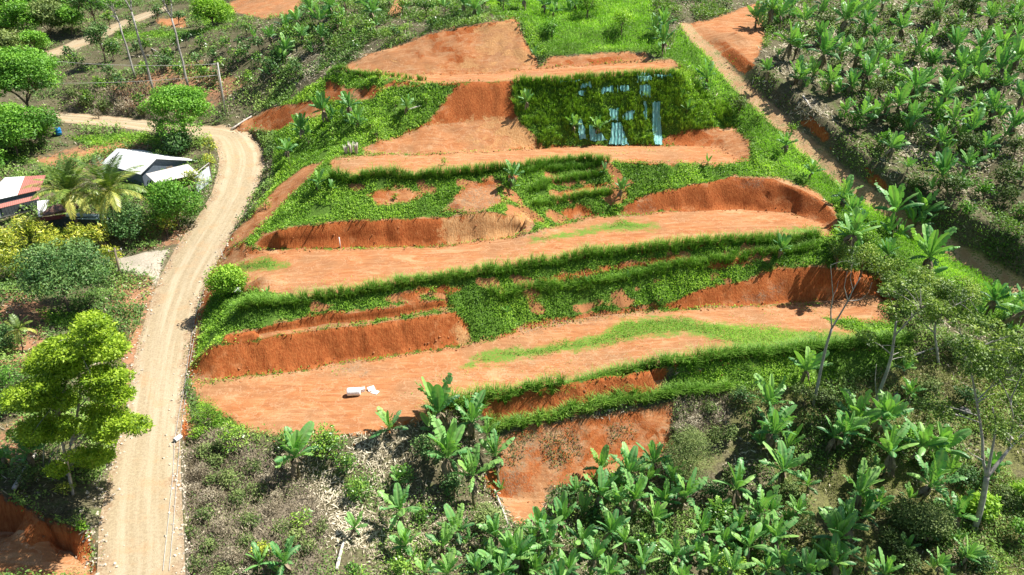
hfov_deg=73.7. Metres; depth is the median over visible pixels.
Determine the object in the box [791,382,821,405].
shrub
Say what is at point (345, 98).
banana plant
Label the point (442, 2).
banana plant
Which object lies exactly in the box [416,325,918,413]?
vetiver row
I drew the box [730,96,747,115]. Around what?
shrub
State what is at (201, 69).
coffee shrub
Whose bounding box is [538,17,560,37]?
shrub
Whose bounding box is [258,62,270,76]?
banana plant
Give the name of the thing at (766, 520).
banana plant
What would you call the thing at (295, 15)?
banana plant
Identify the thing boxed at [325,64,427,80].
vetiver row
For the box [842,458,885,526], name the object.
banana plant
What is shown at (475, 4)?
banana plant
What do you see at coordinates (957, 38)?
banana plant
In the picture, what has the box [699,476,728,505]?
undergrowth bush
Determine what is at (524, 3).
banana plant
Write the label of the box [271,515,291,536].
dry bush
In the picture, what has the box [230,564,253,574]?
dry bush
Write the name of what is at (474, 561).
banana plant
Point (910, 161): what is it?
banana plant
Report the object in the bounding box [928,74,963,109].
banana plant
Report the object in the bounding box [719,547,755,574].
banana plant
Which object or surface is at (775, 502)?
banana plant
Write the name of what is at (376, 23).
banana plant
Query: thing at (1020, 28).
banana plant
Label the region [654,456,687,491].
banana plant
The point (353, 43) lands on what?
coffee shrub
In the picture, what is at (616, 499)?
banana plant
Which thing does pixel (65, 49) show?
coffee shrub
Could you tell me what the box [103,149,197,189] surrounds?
white roofed house
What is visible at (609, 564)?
banana plant
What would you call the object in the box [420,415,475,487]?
banana plant
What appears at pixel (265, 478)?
dry bush
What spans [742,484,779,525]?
banana plant
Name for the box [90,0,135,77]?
slim tree
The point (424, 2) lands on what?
coffee shrub
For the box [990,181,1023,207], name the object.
undergrowth bush
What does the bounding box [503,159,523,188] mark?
banana plant
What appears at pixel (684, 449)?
shrub
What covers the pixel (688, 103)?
banana plant
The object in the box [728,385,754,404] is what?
undergrowth bush
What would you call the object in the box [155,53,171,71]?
coffee shrub
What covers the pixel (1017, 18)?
undergrowth bush
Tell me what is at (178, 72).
coffee shrub
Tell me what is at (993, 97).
banana plant
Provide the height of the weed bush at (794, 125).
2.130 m
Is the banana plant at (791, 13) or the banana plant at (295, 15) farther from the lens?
the banana plant at (295, 15)
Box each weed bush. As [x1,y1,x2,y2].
[259,197,270,208]
[284,156,295,165]
[299,132,315,144]
[325,127,338,138]
[363,117,377,128]
[369,126,382,135]
[391,95,400,106]
[420,93,430,103]
[429,286,436,293]
[653,290,665,299]
[724,93,734,101]
[752,112,763,120]
[787,121,799,131]
[800,152,811,162]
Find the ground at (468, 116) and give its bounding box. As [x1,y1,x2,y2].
[0,0,1023,574]
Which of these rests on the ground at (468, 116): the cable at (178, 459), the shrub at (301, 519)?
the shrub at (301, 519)
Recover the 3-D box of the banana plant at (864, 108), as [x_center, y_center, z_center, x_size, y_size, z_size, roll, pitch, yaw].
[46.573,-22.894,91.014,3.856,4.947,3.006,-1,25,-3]
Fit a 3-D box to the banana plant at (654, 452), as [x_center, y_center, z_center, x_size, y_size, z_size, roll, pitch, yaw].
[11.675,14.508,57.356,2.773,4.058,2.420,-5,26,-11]
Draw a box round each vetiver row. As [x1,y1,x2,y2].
[225,224,827,310]
[324,160,515,183]
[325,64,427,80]
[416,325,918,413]
[477,375,735,433]
[479,236,826,303]
[519,66,678,89]
[519,151,614,169]
[521,157,601,173]
[524,166,605,192]
[533,185,613,206]
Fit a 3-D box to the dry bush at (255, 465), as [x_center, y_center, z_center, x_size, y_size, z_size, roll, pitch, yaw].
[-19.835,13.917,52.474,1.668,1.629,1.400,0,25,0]
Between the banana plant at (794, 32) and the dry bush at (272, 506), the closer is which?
the dry bush at (272, 506)
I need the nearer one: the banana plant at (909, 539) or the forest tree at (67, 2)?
the banana plant at (909, 539)
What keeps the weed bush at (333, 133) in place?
on the ground at (468, 116)
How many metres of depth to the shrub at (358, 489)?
51.33 m
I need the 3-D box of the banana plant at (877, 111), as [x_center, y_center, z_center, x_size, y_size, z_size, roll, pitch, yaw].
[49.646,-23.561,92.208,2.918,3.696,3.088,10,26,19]
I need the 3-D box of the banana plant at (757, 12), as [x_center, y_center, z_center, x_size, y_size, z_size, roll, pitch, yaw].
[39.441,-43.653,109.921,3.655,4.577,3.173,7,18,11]
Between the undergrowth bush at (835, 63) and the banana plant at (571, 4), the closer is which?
the undergrowth bush at (835, 63)
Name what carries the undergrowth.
on the ground at (468, 116)
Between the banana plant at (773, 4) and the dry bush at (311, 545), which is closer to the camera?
the dry bush at (311, 545)
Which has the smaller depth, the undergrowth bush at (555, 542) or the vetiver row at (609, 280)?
the undergrowth bush at (555, 542)
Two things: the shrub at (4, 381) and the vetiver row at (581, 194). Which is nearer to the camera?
the shrub at (4, 381)
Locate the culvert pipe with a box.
[173,434,181,441]
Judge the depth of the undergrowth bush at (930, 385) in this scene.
62.62 m
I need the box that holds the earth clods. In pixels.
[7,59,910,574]
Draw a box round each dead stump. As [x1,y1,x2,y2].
[343,144,347,153]
[347,142,352,153]
[353,142,357,153]
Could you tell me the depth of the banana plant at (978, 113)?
90.09 m
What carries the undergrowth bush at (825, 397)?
on the ground at (468, 116)
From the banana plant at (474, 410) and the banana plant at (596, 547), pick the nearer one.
the banana plant at (596, 547)
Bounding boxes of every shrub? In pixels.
[0,226,29,260]
[0,243,27,279]
[0,321,15,348]
[0,365,21,389]
[0,395,6,419]
[7,462,41,489]
[8,212,52,245]
[32,224,71,255]
[51,479,75,495]
[60,45,74,57]
[61,221,92,246]
[65,52,87,70]
[74,519,88,532]
[76,88,94,105]
[80,222,111,247]
[89,75,105,90]
[94,244,123,265]
[95,200,149,243]
[101,10,114,26]
[101,39,122,61]
[101,63,118,80]
[112,73,129,91]
[124,15,135,28]
[130,40,140,54]
[131,91,145,105]
[137,60,155,79]
[138,37,152,53]
[143,177,206,229]
[147,4,162,21]
[154,213,177,236]
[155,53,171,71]
[159,47,173,56]
[161,127,191,153]
[164,209,186,226]
[169,59,186,80]
[171,35,182,47]
[172,10,186,24]
[177,29,191,45]
[178,169,208,191]
[185,396,222,429]
[188,423,209,439]
[190,12,202,25]
[190,51,202,67]
[194,34,207,50]
[194,65,210,84]
[200,134,217,157]
[202,262,249,295]
[203,152,216,168]
[206,48,216,62]
[210,67,221,85]
[212,56,232,75]
[215,421,250,453]
[218,36,231,51]
[226,46,246,66]
[234,34,251,57]
[237,21,255,34]
[243,69,255,84]
[249,49,262,67]
[249,538,274,560]
[250,36,263,51]
[261,56,281,79]
[270,46,285,63]
[273,428,295,449]
[279,24,295,37]
[282,527,308,549]
[286,57,301,76]
[286,505,312,530]
[301,38,314,54]
[306,421,347,462]
[315,22,332,36]
[321,31,333,44]
[328,12,345,30]
[331,450,357,474]
[341,560,368,574]
[343,475,373,502]
[349,38,360,52]
[363,18,375,32]
[374,68,381,77]
[383,555,417,574]
[389,23,403,37]
[390,463,416,486]
[393,0,410,14]
[408,433,450,464]
[410,500,435,525]
[416,0,436,16]
[426,15,438,26]
[436,463,467,503]
[445,2,462,19]
[470,501,505,530]
[496,0,510,10]
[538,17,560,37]
[547,483,578,509]
[571,0,605,19]
[610,9,634,32]
[629,530,659,555]
[663,422,722,479]
[707,496,733,530]
[707,546,746,574]
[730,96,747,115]
[790,512,824,546]
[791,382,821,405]
[827,238,857,269]
[840,242,882,279]
[859,224,883,245]
[867,256,908,285]
[882,495,958,541]
[883,424,917,446]
[906,263,938,298]
[950,275,987,310]
[959,489,1002,523]
[1008,477,1023,503]
[1010,517,1023,543]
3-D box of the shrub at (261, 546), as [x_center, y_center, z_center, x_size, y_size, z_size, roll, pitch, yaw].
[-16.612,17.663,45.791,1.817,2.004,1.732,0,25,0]
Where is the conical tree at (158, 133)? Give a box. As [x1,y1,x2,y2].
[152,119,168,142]
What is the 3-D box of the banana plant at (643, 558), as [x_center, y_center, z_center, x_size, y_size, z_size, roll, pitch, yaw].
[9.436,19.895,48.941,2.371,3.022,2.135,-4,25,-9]
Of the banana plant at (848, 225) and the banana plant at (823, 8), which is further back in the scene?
the banana plant at (823, 8)
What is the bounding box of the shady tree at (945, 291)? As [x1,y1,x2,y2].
[882,267,987,364]
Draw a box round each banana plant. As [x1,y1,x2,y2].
[0,444,14,466]
[3,436,45,476]
[243,541,270,574]
[247,25,256,38]
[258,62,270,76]
[261,24,276,46]
[262,535,300,574]
[273,11,293,31]
[274,421,321,479]
[275,32,294,60]
[276,137,297,160]
[288,5,304,24]
[290,112,311,138]
[293,22,308,45]
[300,0,318,20]
[307,2,329,25]
[308,91,336,121]
[308,168,324,189]
[313,23,327,43]
[321,0,339,19]
[328,179,337,190]
[334,5,346,18]
[336,90,361,119]
[338,19,348,29]
[341,0,346,12]
[344,104,367,126]
[344,510,367,536]
[360,0,381,25]
[369,406,408,440]
[370,14,380,27]
[377,483,421,529]
[389,465,408,486]
[389,521,420,563]
[401,93,413,114]
[414,557,438,574]
[415,372,459,435]
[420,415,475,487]
[425,521,461,557]
[431,547,461,574]
[436,503,476,544]
[439,0,449,14]
[451,443,500,510]
[452,389,500,439]
[460,0,470,13]
[460,552,491,574]
[466,0,486,16]
[476,513,509,551]
[477,537,509,570]
[479,428,514,492]
[484,551,517,574]
[494,527,537,571]
[494,530,532,573]
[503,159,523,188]
[518,88,532,110]
[521,0,525,9]
[521,506,563,546]
[522,518,541,543]
[525,548,551,574]
[529,518,564,564]
[531,46,539,55]
[539,0,553,15]
[545,558,572,574]
[546,491,576,538]
[548,0,561,16]
[549,0,562,13]
[551,548,581,574]
[564,0,578,12]
[564,475,586,503]
[565,114,581,136]
[567,519,597,560]
[575,466,626,523]
[580,536,611,574]
[582,444,615,478]
[589,115,607,133]
[591,552,628,574]
[594,506,630,547]
[599,161,608,173]
[600,481,630,533]
[606,465,624,489]
[610,442,650,488]
[611,524,640,556]
[613,177,629,199]
[621,469,653,517]
[624,541,659,574]
[636,440,671,479]
[638,495,673,535]
[640,463,660,487]
[647,6,676,37]
[648,478,680,508]
[652,21,675,56]
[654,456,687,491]
[658,530,694,566]
[662,561,693,574]
[668,467,707,509]
[680,530,709,565]
[681,99,694,112]
[685,505,720,552]
[695,58,715,89]
[696,541,726,574]
[701,153,711,165]
[705,495,733,517]
[710,519,738,555]
[712,457,755,509]
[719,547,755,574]
[723,507,753,546]
[731,522,774,562]
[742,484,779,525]
[747,0,769,28]
[747,373,793,431]
[749,401,804,451]
[752,509,798,549]
[752,551,785,574]
[756,513,779,543]
[757,0,780,28]
[759,440,811,485]
[760,57,774,80]
[764,543,800,574]
[767,492,783,525]
[768,0,795,26]
[773,19,807,61]
[774,233,791,258]
[776,131,798,153]
[779,493,814,520]
[783,0,799,20]
[787,31,812,60]
[788,55,811,84]
[788,346,832,384]
[790,65,811,90]
[793,2,817,30]
[793,468,820,494]
[794,547,828,574]
[800,157,825,180]
[804,26,844,76]
[807,506,861,566]
[809,538,843,570]
[812,0,832,15]
[814,20,828,48]
[814,532,860,574]
[817,63,845,97]
[817,415,859,452]
[824,410,869,448]
[825,497,870,541]
[830,34,851,58]
[831,0,868,36]
[831,174,862,210]
[833,206,880,259]
[834,213,868,252]
[835,387,890,439]
[836,97,856,119]
[842,52,883,92]
[842,195,863,221]
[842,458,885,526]
[844,35,875,69]
[844,67,862,95]
[850,96,880,131]
[852,545,881,573]
[854,9,878,36]
[855,0,880,26]
[861,420,918,477]
[862,91,878,104]
[864,486,894,514]
[865,390,913,438]
[867,23,885,42]
[867,37,893,60]
[868,546,904,574]
[869,99,889,124]
[872,57,895,83]
[874,183,923,237]
[877,90,893,116]
[877,237,898,265]
[878,35,900,59]
[878,130,910,160]
[880,0,891,11]
[881,81,920,126]
[886,51,907,73]
[889,10,913,42]
[895,357,916,374]
[896,66,934,106]
[898,98,931,136]
[899,156,917,173]
[899,531,921,556]
[900,447,967,506]
[901,377,924,401]
[902,0,922,16]
[902,416,949,468]
[904,187,948,227]
[908,27,932,60]
[909,224,959,285]
[912,0,929,12]
[915,421,971,474]
[916,515,945,545]
[917,67,938,93]
[921,46,945,68]
[924,96,952,124]
[924,147,958,193]
[925,21,945,43]
[925,123,957,151]
[925,546,955,574]
[926,0,952,24]
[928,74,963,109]
[939,65,955,84]
[939,489,978,545]
[941,45,976,79]
[943,97,977,138]
[946,25,972,61]
[950,63,977,90]
[951,8,968,25]
[954,536,988,569]
[955,146,989,176]
[957,105,997,139]
[965,89,988,109]
[966,28,1002,60]
[966,46,993,77]
[969,0,984,17]
[972,130,1001,161]
[973,63,997,91]
[973,279,1017,314]
[975,0,1007,28]
[975,87,1013,124]
[978,448,1011,480]
[983,0,1007,13]
[988,44,1020,84]
[988,286,1023,326]
[990,25,1021,57]
[993,70,1018,95]
[997,34,1023,76]
[997,283,1023,334]
[1002,106,1023,140]
[1003,0,1023,17]
[1004,20,1023,43]
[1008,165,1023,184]
[1011,79,1023,109]
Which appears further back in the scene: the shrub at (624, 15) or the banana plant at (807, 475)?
the shrub at (624, 15)
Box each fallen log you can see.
[11,453,36,489]
[230,115,251,129]
[335,541,344,570]
[493,489,507,523]
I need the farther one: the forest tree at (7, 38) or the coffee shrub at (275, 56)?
the forest tree at (7, 38)
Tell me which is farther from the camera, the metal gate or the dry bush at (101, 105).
the dry bush at (101, 105)
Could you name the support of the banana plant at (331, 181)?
on the ground at (468, 116)
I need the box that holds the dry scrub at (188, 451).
[60,79,732,574]
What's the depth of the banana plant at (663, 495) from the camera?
54.49 m
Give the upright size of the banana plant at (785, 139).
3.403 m
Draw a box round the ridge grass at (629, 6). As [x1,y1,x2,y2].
[521,0,1022,305]
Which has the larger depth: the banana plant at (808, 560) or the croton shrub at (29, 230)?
the croton shrub at (29, 230)
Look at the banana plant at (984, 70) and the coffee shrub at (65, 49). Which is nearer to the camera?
the banana plant at (984, 70)
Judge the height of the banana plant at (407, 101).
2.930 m
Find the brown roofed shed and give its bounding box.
[36,200,114,234]
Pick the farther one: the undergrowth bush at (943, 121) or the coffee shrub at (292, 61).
the coffee shrub at (292, 61)
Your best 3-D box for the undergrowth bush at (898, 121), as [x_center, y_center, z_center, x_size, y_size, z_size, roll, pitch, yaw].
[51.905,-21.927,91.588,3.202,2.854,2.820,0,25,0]
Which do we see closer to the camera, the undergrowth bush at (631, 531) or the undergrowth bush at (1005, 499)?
the undergrowth bush at (631, 531)
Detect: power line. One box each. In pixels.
[58,61,208,65]
[104,75,215,82]
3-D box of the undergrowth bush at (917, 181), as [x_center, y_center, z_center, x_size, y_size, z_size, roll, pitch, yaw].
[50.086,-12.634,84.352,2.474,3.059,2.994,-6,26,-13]
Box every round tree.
[0,43,65,111]
[137,83,217,137]
[189,0,232,25]
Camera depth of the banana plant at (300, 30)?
116.70 m
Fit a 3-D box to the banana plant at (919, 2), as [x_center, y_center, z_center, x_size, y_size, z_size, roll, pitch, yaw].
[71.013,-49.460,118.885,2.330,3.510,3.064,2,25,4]
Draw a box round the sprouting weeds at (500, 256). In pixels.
[250,147,822,409]
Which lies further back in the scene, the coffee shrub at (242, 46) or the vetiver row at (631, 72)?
the coffee shrub at (242, 46)
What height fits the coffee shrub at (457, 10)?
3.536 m
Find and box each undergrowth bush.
[461,551,488,574]
[537,535,564,553]
[578,503,602,523]
[622,521,645,545]
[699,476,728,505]
[720,421,738,443]
[720,463,745,486]
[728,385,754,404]
[775,476,805,498]
[800,23,816,44]
[809,11,838,31]
[812,386,838,406]
[825,57,846,71]
[843,25,861,40]
[845,110,867,130]
[856,55,880,76]
[856,459,881,475]
[869,76,893,101]
[874,131,894,150]
[878,525,905,553]
[882,5,905,26]
[885,113,907,129]
[885,546,924,572]
[886,64,910,87]
[905,123,925,143]
[906,173,928,193]
[907,90,925,103]
[916,372,944,397]
[918,5,943,25]
[920,90,940,105]
[921,48,944,66]
[931,105,956,129]
[932,171,972,199]
[939,24,962,43]
[940,335,970,360]
[944,14,967,33]
[950,172,977,194]
[953,0,980,15]
[953,382,982,404]
[953,462,983,489]
[954,131,983,154]
[956,199,977,219]
[958,541,999,574]
[966,99,992,118]
[972,177,999,201]
[980,21,1005,43]
[984,70,1002,88]
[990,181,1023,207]
[992,159,1023,186]
[992,483,1022,506]
[1004,9,1023,32]
[1004,133,1023,157]
[1010,200,1023,218]
[1015,61,1023,79]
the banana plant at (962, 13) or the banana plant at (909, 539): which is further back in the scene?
the banana plant at (962, 13)
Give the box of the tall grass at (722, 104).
[510,62,733,145]
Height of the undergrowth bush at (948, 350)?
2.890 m
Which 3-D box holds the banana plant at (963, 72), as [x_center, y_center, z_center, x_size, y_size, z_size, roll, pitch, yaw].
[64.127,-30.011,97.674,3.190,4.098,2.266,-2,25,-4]
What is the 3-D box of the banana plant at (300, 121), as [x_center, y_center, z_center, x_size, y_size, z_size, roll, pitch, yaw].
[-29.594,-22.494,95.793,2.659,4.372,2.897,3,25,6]
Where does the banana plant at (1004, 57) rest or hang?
on the ground at (468, 116)
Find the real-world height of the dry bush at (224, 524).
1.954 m
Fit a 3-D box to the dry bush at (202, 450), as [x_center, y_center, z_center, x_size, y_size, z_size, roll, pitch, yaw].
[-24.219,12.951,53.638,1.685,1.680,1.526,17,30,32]
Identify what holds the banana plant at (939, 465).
on the ground at (468, 116)
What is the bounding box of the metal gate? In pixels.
[193,163,212,192]
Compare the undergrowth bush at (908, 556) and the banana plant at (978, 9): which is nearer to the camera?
the undergrowth bush at (908, 556)
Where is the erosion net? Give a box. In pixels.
[560,73,672,144]
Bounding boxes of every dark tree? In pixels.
[69,0,108,21]
[83,20,117,63]
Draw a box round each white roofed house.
[0,175,45,218]
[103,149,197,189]
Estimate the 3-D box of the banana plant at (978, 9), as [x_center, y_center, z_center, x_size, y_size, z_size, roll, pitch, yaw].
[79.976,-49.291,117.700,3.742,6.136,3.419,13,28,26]
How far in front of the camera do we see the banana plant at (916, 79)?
92.64 m
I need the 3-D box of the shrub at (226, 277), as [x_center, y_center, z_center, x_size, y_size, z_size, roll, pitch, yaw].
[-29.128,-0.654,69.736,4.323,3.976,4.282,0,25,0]
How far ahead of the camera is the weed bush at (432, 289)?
68.02 m
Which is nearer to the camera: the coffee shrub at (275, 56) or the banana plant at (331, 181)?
the banana plant at (331, 181)
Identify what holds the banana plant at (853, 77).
on the ground at (468, 116)
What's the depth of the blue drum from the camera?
104.46 m
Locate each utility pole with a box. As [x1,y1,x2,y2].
[108,248,122,279]
[213,62,226,114]
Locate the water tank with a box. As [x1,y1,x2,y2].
[347,387,360,395]
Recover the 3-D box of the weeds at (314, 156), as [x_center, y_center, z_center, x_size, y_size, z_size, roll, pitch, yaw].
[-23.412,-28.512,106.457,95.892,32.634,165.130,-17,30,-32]
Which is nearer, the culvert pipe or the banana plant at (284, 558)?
the banana plant at (284, 558)
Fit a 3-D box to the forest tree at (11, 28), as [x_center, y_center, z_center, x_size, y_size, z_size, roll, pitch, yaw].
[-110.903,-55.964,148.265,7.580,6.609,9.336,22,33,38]
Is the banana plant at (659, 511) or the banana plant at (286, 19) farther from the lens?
the banana plant at (286, 19)
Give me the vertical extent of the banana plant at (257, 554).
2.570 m
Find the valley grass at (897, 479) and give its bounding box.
[692,341,1023,574]
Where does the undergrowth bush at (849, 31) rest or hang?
on the ground at (468, 116)
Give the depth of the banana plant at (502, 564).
47.30 m
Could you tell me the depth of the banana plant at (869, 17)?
109.16 m
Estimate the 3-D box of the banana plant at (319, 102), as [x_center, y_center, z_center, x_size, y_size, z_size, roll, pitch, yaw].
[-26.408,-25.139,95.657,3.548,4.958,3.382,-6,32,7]
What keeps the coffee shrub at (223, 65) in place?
on the ground at (468, 116)
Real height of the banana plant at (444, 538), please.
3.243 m
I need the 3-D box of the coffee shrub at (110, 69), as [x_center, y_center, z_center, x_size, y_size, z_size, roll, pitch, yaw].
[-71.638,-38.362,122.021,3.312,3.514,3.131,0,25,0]
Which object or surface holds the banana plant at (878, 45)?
on the ground at (468, 116)
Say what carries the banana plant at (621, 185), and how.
on the ground at (468, 116)
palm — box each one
[3,314,36,352]
[20,151,103,229]
[66,152,151,228]
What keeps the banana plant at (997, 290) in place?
on the ground at (468, 116)
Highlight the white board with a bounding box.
[367,385,374,391]
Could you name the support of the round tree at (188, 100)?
on the ground at (468, 116)
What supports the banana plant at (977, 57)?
on the ground at (468, 116)
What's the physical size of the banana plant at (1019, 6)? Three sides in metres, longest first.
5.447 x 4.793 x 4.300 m
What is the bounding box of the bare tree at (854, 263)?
[812,246,871,405]
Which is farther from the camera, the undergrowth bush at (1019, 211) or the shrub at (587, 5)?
the shrub at (587, 5)
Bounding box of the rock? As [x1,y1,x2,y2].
[959,407,971,414]
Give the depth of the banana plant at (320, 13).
118.86 m
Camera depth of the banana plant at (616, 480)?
55.82 m
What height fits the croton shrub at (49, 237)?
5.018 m
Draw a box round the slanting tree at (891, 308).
[855,279,946,407]
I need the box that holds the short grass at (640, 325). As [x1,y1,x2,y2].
[239,218,871,359]
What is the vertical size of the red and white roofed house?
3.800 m
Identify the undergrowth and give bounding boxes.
[0,0,1023,574]
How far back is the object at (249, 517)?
47.55 m
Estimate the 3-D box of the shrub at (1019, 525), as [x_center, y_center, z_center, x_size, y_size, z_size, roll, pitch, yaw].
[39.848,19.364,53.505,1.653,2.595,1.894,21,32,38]
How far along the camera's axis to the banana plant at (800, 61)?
95.49 m
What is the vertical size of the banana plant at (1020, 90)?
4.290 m
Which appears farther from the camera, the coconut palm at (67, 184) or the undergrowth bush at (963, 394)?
the coconut palm at (67, 184)
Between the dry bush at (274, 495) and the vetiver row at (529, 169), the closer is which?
the dry bush at (274, 495)
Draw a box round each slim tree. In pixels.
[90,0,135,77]
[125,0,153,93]
[161,0,188,85]
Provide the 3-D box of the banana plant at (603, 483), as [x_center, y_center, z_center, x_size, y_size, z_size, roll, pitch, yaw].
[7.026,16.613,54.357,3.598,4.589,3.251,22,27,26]
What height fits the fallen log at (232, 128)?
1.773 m
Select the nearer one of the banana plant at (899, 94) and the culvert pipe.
the culvert pipe
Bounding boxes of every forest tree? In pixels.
[0,0,41,32]
[0,16,23,33]
[0,28,30,51]
[16,29,50,48]
[19,0,64,37]
[38,0,66,5]
[52,3,85,35]
[61,0,91,11]
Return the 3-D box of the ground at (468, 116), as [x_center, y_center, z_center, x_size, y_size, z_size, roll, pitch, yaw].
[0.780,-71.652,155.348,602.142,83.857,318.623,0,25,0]
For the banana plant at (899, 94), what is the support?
on the ground at (468, 116)
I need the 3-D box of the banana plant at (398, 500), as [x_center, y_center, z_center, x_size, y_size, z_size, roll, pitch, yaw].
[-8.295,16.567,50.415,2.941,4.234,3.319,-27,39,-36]
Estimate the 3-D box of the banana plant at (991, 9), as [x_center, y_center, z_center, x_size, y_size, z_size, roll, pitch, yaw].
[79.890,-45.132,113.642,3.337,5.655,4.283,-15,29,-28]
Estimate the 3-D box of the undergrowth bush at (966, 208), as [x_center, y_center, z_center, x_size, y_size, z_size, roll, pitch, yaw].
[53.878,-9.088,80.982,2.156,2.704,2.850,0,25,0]
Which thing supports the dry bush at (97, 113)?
on the dirt road at (136, 522)
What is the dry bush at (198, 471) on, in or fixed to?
on the ground at (468, 116)
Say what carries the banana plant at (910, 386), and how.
on the ground at (468, 116)
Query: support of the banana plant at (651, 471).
on the ground at (468, 116)
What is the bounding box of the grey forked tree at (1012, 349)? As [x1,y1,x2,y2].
[911,316,1023,531]
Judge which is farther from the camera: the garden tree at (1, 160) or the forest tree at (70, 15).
the forest tree at (70, 15)
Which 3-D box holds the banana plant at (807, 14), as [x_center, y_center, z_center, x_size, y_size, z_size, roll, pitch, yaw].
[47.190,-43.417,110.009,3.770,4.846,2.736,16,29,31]
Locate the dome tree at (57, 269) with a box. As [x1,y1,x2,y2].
[3,237,113,311]
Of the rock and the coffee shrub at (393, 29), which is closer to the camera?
the rock
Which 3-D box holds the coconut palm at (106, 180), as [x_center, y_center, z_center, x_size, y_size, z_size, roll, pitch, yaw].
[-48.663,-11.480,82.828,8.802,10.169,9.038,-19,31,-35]
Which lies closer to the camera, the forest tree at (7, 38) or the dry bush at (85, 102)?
the dry bush at (85, 102)
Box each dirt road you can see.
[28,112,263,574]
[45,7,165,55]
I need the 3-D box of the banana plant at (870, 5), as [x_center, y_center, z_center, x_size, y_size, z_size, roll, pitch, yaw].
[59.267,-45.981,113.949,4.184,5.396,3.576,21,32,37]
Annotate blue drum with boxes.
[54,127,61,134]
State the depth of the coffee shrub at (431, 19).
106.23 m
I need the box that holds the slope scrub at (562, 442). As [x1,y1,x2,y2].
[489,407,678,500]
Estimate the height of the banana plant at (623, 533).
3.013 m
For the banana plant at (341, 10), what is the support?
on the ground at (468, 116)
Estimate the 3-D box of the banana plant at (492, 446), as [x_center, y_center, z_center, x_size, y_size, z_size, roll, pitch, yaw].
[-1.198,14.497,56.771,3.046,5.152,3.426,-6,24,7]
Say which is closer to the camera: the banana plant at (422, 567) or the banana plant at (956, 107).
the banana plant at (422, 567)
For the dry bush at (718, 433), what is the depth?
59.46 m
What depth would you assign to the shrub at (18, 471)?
46.97 m
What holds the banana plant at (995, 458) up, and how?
on the ground at (468, 116)
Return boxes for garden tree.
[0,102,59,157]
[0,149,7,167]
[38,111,62,131]
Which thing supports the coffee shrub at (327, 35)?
on the ground at (468, 116)
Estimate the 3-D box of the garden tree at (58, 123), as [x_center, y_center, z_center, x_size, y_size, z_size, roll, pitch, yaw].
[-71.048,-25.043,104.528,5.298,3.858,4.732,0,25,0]
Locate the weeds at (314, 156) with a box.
[0,0,1020,432]
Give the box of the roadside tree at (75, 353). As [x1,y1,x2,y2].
[0,307,155,494]
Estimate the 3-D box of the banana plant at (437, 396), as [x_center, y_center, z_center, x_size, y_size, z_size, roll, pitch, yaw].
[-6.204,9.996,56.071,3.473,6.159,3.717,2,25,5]
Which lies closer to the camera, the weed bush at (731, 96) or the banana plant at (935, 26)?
the weed bush at (731, 96)
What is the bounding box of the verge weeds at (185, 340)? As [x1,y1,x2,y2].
[55,104,272,573]
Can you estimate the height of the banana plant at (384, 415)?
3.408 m
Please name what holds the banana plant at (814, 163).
on the ground at (468, 116)
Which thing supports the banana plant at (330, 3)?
on the ground at (468, 116)
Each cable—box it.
[163,311,196,567]
[169,303,200,569]
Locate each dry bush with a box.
[62,85,80,96]
[78,96,92,106]
[92,108,102,118]
[96,97,111,110]
[115,98,129,111]
[135,105,150,115]
[183,482,200,495]
[185,525,198,539]
[185,553,208,572]
[187,462,212,481]
[191,441,214,459]
[193,503,214,521]
[197,535,221,554]
[199,484,226,508]
[200,472,221,488]
[206,452,225,469]
[209,439,225,452]
[209,514,235,537]
[211,562,235,574]
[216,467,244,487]
[218,546,245,568]
[227,486,248,507]
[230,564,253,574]
[235,532,254,550]
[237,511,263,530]
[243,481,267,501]
[244,457,263,473]
[256,471,272,486]
[265,498,283,518]
[268,489,284,502]
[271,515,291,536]
[299,536,317,554]
[310,517,329,535]
[672,421,686,433]
[681,411,702,431]
[701,401,721,414]
[704,424,724,442]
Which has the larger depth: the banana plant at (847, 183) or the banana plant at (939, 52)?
the banana plant at (939, 52)
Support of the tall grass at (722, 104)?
on the ground at (468, 116)
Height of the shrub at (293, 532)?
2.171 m
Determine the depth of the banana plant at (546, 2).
111.50 m
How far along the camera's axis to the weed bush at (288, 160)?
91.62 m
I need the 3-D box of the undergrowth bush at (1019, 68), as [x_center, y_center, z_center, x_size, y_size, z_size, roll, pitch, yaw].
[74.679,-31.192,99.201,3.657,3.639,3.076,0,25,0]
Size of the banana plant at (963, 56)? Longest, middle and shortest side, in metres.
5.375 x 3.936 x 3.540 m
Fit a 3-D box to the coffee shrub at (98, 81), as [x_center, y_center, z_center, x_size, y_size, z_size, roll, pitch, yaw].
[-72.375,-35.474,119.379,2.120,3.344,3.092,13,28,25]
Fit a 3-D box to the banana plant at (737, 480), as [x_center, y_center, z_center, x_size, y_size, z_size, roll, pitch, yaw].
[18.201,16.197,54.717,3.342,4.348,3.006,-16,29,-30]
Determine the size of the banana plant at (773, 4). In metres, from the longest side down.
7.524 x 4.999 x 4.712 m
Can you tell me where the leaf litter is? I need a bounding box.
[0,0,1023,574]
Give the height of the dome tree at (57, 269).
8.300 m
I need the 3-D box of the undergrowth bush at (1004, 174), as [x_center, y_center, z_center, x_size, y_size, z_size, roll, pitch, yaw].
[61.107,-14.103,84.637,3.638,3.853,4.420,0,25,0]
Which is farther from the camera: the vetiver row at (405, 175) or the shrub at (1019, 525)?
the vetiver row at (405, 175)
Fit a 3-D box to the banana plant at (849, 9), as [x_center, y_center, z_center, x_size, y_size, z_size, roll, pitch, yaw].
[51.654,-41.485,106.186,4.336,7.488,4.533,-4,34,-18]
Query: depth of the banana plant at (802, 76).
95.42 m
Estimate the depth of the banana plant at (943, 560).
50.42 m

